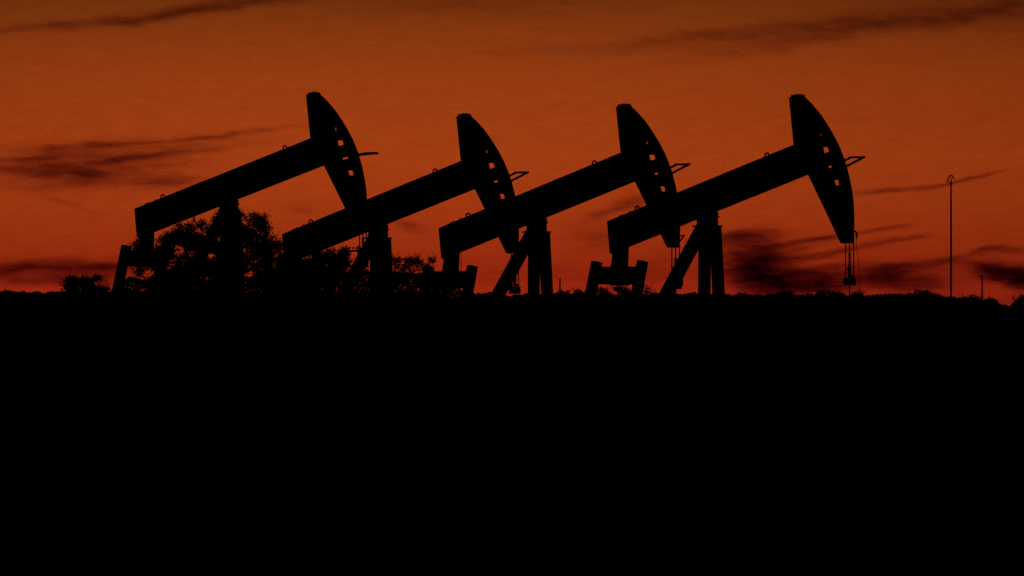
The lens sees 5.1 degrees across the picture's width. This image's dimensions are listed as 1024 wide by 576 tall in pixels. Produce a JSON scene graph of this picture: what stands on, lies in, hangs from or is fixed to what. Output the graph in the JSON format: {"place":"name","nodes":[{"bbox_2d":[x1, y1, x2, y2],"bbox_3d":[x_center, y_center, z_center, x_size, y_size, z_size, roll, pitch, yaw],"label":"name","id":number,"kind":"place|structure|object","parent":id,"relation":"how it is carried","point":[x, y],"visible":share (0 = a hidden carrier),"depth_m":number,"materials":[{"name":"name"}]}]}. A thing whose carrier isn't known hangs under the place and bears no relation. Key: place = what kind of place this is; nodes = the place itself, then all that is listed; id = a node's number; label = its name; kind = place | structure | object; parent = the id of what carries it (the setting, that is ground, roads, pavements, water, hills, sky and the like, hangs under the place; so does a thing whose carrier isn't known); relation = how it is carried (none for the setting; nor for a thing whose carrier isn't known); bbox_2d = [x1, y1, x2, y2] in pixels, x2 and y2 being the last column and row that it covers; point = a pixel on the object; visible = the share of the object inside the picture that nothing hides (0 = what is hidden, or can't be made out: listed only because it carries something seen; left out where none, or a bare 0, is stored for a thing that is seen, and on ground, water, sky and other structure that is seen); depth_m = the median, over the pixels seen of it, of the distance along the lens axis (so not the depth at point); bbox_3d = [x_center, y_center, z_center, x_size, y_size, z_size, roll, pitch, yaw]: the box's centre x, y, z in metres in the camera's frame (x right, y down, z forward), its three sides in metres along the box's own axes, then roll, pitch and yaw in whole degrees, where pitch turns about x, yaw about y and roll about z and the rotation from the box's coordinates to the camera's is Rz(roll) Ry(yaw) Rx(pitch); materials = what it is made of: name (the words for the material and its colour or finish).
{"place":"outdoors","nodes":[
{"label":"outdoors","id":0,"kind":"place"},
{"bbox_2d":[0,295,1023,575],"bbox_3d":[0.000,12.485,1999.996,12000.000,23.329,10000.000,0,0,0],"label":"ground","id":1,"kind":"structure","parent":0,"point":[448,437],"depth_m":167.37,"materials":[{"name":"black plant"}]},
{"bbox_2d":[58,271,82,294],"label":"shrub","id":2,"kind":"object","parent":1,"relation":"on","point":[73,283],"visible":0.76,"depth_m":519.68,"materials":[{"name":"black plant"}]},
{"bbox_2d":[79,273,110,294],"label":"shrub","id":3,"kind":"object","parent":1,"relation":"on","point":[88,284],"visible":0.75,"depth_m":523.64,"materials":[{"name":"black plant"}]},
{"bbox_2d":[128,206,286,293],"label":"broadleaf tree","id":4,"kind":"object","parent":1,"relation":"on","point":[189,241],"visible":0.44,"depth_m":467.60,"materials":[{"name":"black plant"}]},
{"bbox_2d":[111,92,378,296],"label":"pumpjack","id":5,"kind":"object","parent":1,"relation":"on","point":[224,192],"visible":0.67,"depth_m":436.59,"materials":[{"name":"paint"}]},
{"bbox_2d":[302,244,354,291],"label":"bushy tree","id":6,"kind":"object","parent":1,"relation":"on","point":[338,261],"visible":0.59,"depth_m":473.65,"materials":[{"name":"black plant"}]},
{"bbox_2d":[349,245,360,288],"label":"utility pole","id":7,"kind":"object","parent":1,"relation":"on","point":[357,249],"visible":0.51,"depth_m":559.91,"materials":[{"name":"brown wood"}]},
{"bbox_2d":[263,113,528,296],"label":"pumpjack","id":8,"kind":"object","parent":1,"relation":"on","point":[374,216],"visible":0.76,"depth_m":425.26,"materials":[{"name":"paint"}]},
{"bbox_2d":[358,251,436,291],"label":"thin tree","id":9,"kind":"object","parent":1,"relation":"on","point":[410,261],"visible":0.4,"depth_m":469.90,"materials":[{"name":"black plant"}]},
{"bbox_2d":[0,270,1023,307],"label":"brush","id":10,"kind":"object","parent":1,"relation":"on","point":[207,286],"visible":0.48,"depth_m":350.59,"materials":[{"name":"black plant"}]},
{"bbox_2d":[419,103,690,297],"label":"pumpjack","id":11,"kind":"object","parent":1,"relation":"on","point":[531,210],"visible":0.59,"depth_m":413.69,"materials":[{"name":"paint"}]},
{"bbox_2d":[553,288,571,295],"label":"shrub","id":12,"kind":"object","parent":1,"relation":"on","point":[566,291],"visible":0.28,"depth_m":499.89,"materials":[{"name":"black plant"}]},
{"bbox_2d":[571,286,584,294],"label":"shrub","id":13,"kind":"object","parent":1,"relation":"on","point":[578,291],"visible":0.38,"depth_m":503.96,"materials":[{"name":"black plant"}]},
{"bbox_2d":[597,286,630,295],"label":"shrub","id":14,"kind":"object","parent":1,"relation":"on","point":[620,289],"visible":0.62,"depth_m":489.85,"materials":[{"name":"black plant"}]},
{"bbox_2d":[643,283,656,294],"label":"shrub","id":15,"kind":"object","parent":1,"relation":"on","point":[645,291],"visible":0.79,"depth_m":493.95,"materials":[{"name":"black plant"}]},
{"bbox_2d":[585,94,864,296],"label":"pumpjack","id":16,"kind":"object","parent":1,"relation":"on","point":[702,203],"visible":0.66,"depth_m":400.34,"materials":[{"name":"paint"}]},
{"bbox_2d":[777,286,793,295],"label":"shrub","id":17,"kind":"object","parent":1,"relation":"on","point":[789,292],"visible":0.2,"depth_m":499.95,"materials":[{"name":"black plant"}]},
{"bbox_2d":[814,283,843,296],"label":"shrub","id":18,"kind":"object","parent":1,"relation":"on","point":[828,292],"visible":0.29,"depth_m":505.99,"materials":[{"name":"black plant"}]},
{"bbox_2d":[852,290,865,295],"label":"shrub","id":19,"kind":"object","parent":1,"relation":"on","point":[857,292],"visible":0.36,"depth_m":505.96,"materials":[{"name":"black plant"}]},
{"bbox_2d":[913,287,934,294],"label":"shrub","id":20,"kind":"object","parent":1,"relation":"on","point":[923,291],"visible":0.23,"depth_m":499.77,"materials":[{"name":"black plant"}]},
{"bbox_2d":[947,175,953,299],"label":"mast","id":21,"kind":"object","parent":1,"relation":"on","point":[950,183],"visible":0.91,"depth_m":454.97,"materials":[{"name":"metal"}]},
{"bbox_2d":[958,292,993,302],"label":"shrub","id":22,"kind":"object","parent":1,"relation":"on","point":[968,297],"visible":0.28,"depth_m":479.96,"materials":[{"name":"black plant"}]},
{"bbox_2d":[979,275,982,299],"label":"utility pole","id":23,"kind":"object","parent":1,"relation":"on","point":[981,276],"visible":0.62,"depth_m":639.97,"materials":[{"name":"brown wood"}]},
{"bbox_2d":[1012,293,1023,307],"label":"shrub","id":24,"kind":"object","parent":1,"relation":"on","point":[1021,295],"visible":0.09,"depth_m":439.91,"materials":[{"name":"black plant"}]},
{"bbox_2d":[0,0,1023,305],"label":"sky","id":25,"kind":"structure","parent":0,"point":[108,108],"materials":[{"name":"orange"}]}
]}

